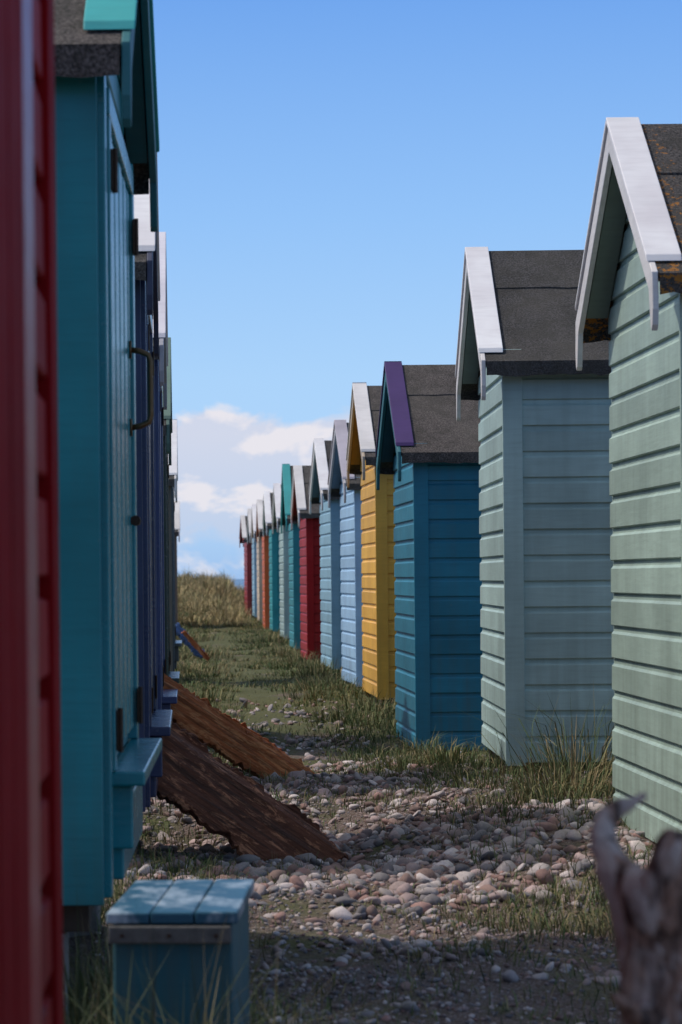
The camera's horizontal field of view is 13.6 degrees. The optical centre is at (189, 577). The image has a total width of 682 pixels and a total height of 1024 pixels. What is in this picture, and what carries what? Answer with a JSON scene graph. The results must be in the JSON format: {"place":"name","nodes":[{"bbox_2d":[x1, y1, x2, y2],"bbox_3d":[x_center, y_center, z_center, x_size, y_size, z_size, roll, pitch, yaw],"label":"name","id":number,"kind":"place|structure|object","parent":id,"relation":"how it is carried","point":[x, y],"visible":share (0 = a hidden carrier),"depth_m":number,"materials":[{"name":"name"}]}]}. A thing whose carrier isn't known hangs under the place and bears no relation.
{"place":"outdoors","nodes":[
{"label":"outdoors","id":0,"kind":"place"},
{"bbox_2d":[231,579,244,590],"bbox_3d":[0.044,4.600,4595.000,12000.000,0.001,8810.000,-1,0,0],"label":"sea","id":1,"kind":"structure","parent":0,"point":[236,582],"depth_m":2587.87,"materials":[{"name":"blue liquid"}]},
{"bbox_2d":[69,589,653,1023],"bbox_3d":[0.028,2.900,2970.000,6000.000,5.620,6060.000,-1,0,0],"label":"ground","id":2,"kind":"structure","parent":0,"point":[263,695],"depth_m":8.65,"materials":[{"name":"grey gravel"}]},
{"bbox_2d":[0,0,63,1023],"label":"beach hut","id":3,"kind":"object","parent":2,"relation":"on","point":[31,951],"visible":1,"depth_m":3.39,"materials":[{"name":"paint"}]},
{"bbox_2d":[54,0,161,1021],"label":"beach hut","id":4,"kind":"object","parent":2,"relation":"on","point":[107,147],"visible":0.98,"depth_m":6.91,"materials":[{"name":"paint"}]},
{"bbox_2d":[111,138,133,739],"bbox_3d":[-0.192,-0.349,7.824,0.014,1.590,1.366,-1,0,1],"label":"door","id":5,"kind":"structure","parent":4,"relation":"in","point":[120,200],"depth_m":7.89,"materials":[{"name":"paint"}]},
{"bbox_2d":[134,152,172,811],"bbox_3d":[-1.311,-0.288,11.700,2.463,3.168,2.074,-1,0,0],"label":"beach hut","id":6,"kind":"object","parent":2,"relation":"on","point":[157,724],"visible":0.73,"depth_m":10.80,"materials":[{"name":"paint"}]},
{"bbox_2d":[148,350,153,700],"bbox_3d":[-0.168,-0.258,11.660,0.013,1.590,1.316,-1,0,0],"label":"door","id":7,"kind":"structure","parent":6,"relation":"in","point":[148,350],"depth_m":12.02,"materials":[{"name":"paint"}]},
{"bbox_2d":[152,232,177,709],"bbox_3d":[-1.301,-0.299,15.200,2.463,3.078,2.074,-1,0,0],"label":"beach hut","id":8,"kind":"object","parent":2,"relation":"on","point":[166,699],"visible":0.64,"depth_m":14.43,"materials":[{"name":"paint"}]},
{"bbox_2d":[160,412,162,645],"bbox_3d":[-0.158,-0.229,15.160,0.014,1.590,1.316,-1,0,0],"label":"door","id":9,"kind":"structure","parent":8,"relation":"in","point":[160,412],"depth_m":15.69,"materials":[{"name":"paint"}]},
{"bbox_2d":[162,337,179,682],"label":"beach hut","id":10,"kind":"object","parent":2,"relation":"on","point":[167,432],"visible":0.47,"depth_m":19.93,"materials":[{"name":"paint"}]},
{"bbox_2d":[168,419,181,671],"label":"beach hut","id":11,"kind":"object","parent":2,"relation":"on","point":[175,644],"visible":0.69,"depth_m":30.50,"materials":[{"name":"paint"}]},
{"bbox_2d":[174,501,179,623],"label":"beach hut","id":12,"kind":"object","parent":2,"relation":"on","point":[177,518],"visible":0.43,"depth_m":61.97,"materials":[{"name":"paint"}]},
{"bbox_2d":[106,879,253,1023],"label":"painted step box","id":13,"kind":"object","parent":2,"relation":"on","point":[168,908],"visible":0.99,"depth_m":5.75,"materials":[{"name":"teal wood"}]},
{"bbox_2d":[175,622,210,660],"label":"timber ramp","id":14,"kind":"structure","parent":2,"relation":"on","point":[184,636],"depth_m":37.91,"materials":[{"name":"paint"}]},
{"bbox_2d":[163,674,314,778],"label":"timber ramp","id":15,"kind":"structure","parent":2,"relation":"on","point":[235,742],"depth_m":15.42,"materials":[{"name":"brown wood"}]},
{"bbox_2d":[239,515,252,616],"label":"beach hut","id":16,"kind":"object","parent":2,"relation":"on","point":[247,564],"visible":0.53,"depth_m":78.00,"materials":[{"name":"paint"}]},
{"bbox_2d":[247,509,257,617],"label":"beach hut","id":17,"kind":"object","parent":2,"relation":"on","point":[254,577],"visible":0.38,"depth_m":72.28,"materials":[{"name":"paint"}]},
{"bbox_2d":[157,722,348,861],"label":"timber ramp","id":18,"kind":"structure","parent":2,"relation":"on","point":[199,783],"depth_m":11.81,"materials":[{"name":"brown wood"}]},
{"bbox_2d":[251,504,262,623],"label":"beach hut","id":19,"kind":"object","parent":2,"relation":"on","point":[259,569],"visible":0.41,"depth_m":66.07,"materials":[{"name":"paint"}]},
{"bbox_2d":[256,499,269,628],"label":"beach hut","id":20,"kind":"object","parent":2,"relation":"on","point":[265,564],"visible":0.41,"depth_m":59.97,"materials":[{"name":"paint"}]},
{"bbox_2d":[262,491,279,633],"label":"beach hut","id":21,"kind":"object","parent":2,"relation":"on","point":[274,594],"visible":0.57,"depth_m":55.48,"materials":[{"name":"paint"}]},
{"bbox_2d":[272,483,289,639],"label":"beach hut","id":22,"kind":"object","parent":2,"relation":"on","point":[284,580],"visible":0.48,"depth_m":50.20,"materials":[{"name":"paint"}]},
{"bbox_2d":[280,464,310,651],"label":"beach hut","id":23,"kind":"object","parent":2,"relation":"on","point":[294,568],"visible":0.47,"depth_m":44.70,"materials":[{"name":"paint"}]},
{"bbox_2d":[290,465,321,660],"bbox_3d":[2.766,-0.188,40.370,2.554,2.843,1.974,-1,0,-1],"label":"beach hut","id":24,"kind":"object","parent":2,"relation":"on","point":[310,568],"visible":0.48,"depth_m":39.49,"materials":[{"name":"paint"}]},
{"bbox_2d":[309,438,342,669],"bbox_3d":[2.794,-0.228,34.385,2.554,2.936,1.974,-1,0,-2],"label":"beach hut","id":25,"kind":"object","parent":2,"relation":"on","point":[330,587],"visible":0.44,"depth_m":33.84,"materials":[{"name":"paint"}]},
{"bbox_2d":[327,420,363,688],"bbox_3d":[2.810,-0.249,29.889,2.554,2.844,1.974,-1,0,-2],"label":"beach hut","id":26,"kind":"object","parent":2,"relation":"on","point":[351,574],"visible":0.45,"depth_m":29.56,"materials":[{"name":"paint"}]},
{"bbox_2d":[82,697,653,1023],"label":"beach pebbles","id":27,"kind":"object","parent":2,"relation":"on","point":[368,840],"visible":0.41,"depth_m":10.40,"materials":[{"name":"gravel"}]},
{"bbox_2d":[63,567,675,1023],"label":"dune grass","id":28,"kind":"structure","parent":2,"relation":"on","point":[593,781],"depth_m":12.88,"materials":[{"name":"green plant"}]},
{"bbox_2d":[346,382,396,707],"bbox_3d":[2.734,-0.265,25.166,2.554,2.954,1.974,-1,0,-1],"label":"beach hut","id":29,"kind":"object","parent":2,"relation":"on","point":[379,667],"visible":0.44,"depth_m":24.48,"materials":[{"name":"paint"}]},
{"bbox_2d":[375,361,486,752],"bbox_3d":[2.693,-0.149,20.462,2.554,2.842,1.974,-1,0,-1],"label":"beach hut","id":30,"kind":"object","parent":2,"relation":"on","point":[428,444],"visible":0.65,"depth_m":19.59,"materials":[{"name":"paint"}]},
{"bbox_2d":[455,247,614,774],"bbox_3d":[2.788,-0.329,15.418,2.554,2.963,1.974,-1,0,2],"label":"beach hut","id":31,"kind":"object","parent":2,"relation":"on","point":[545,501],"visible":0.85,"depth_m":14.58,"materials":[{"name":"paint"}]},
{"bbox_2d":[575,117,681,841],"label":"beach hut","id":32,"kind":"object","parent":2,"relation":"on","point":[628,304],"visible":0.9,"depth_m":10.77,"materials":[{"name":"paint"}]},
{"bbox_2d":[590,792,681,1023],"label":"driftwood stump","id":33,"kind":"object","parent":2,"relation":"on","point":[645,907],"visible":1,"depth_m":3.05,"materials":[{"name":"grey wood"}]},
{"bbox_2d":[153,0,681,578],"label":"sky","id":34,"kind":"structure","parent":0,"point":[328,170],"materials":[{"name":"blue"}]}
]}

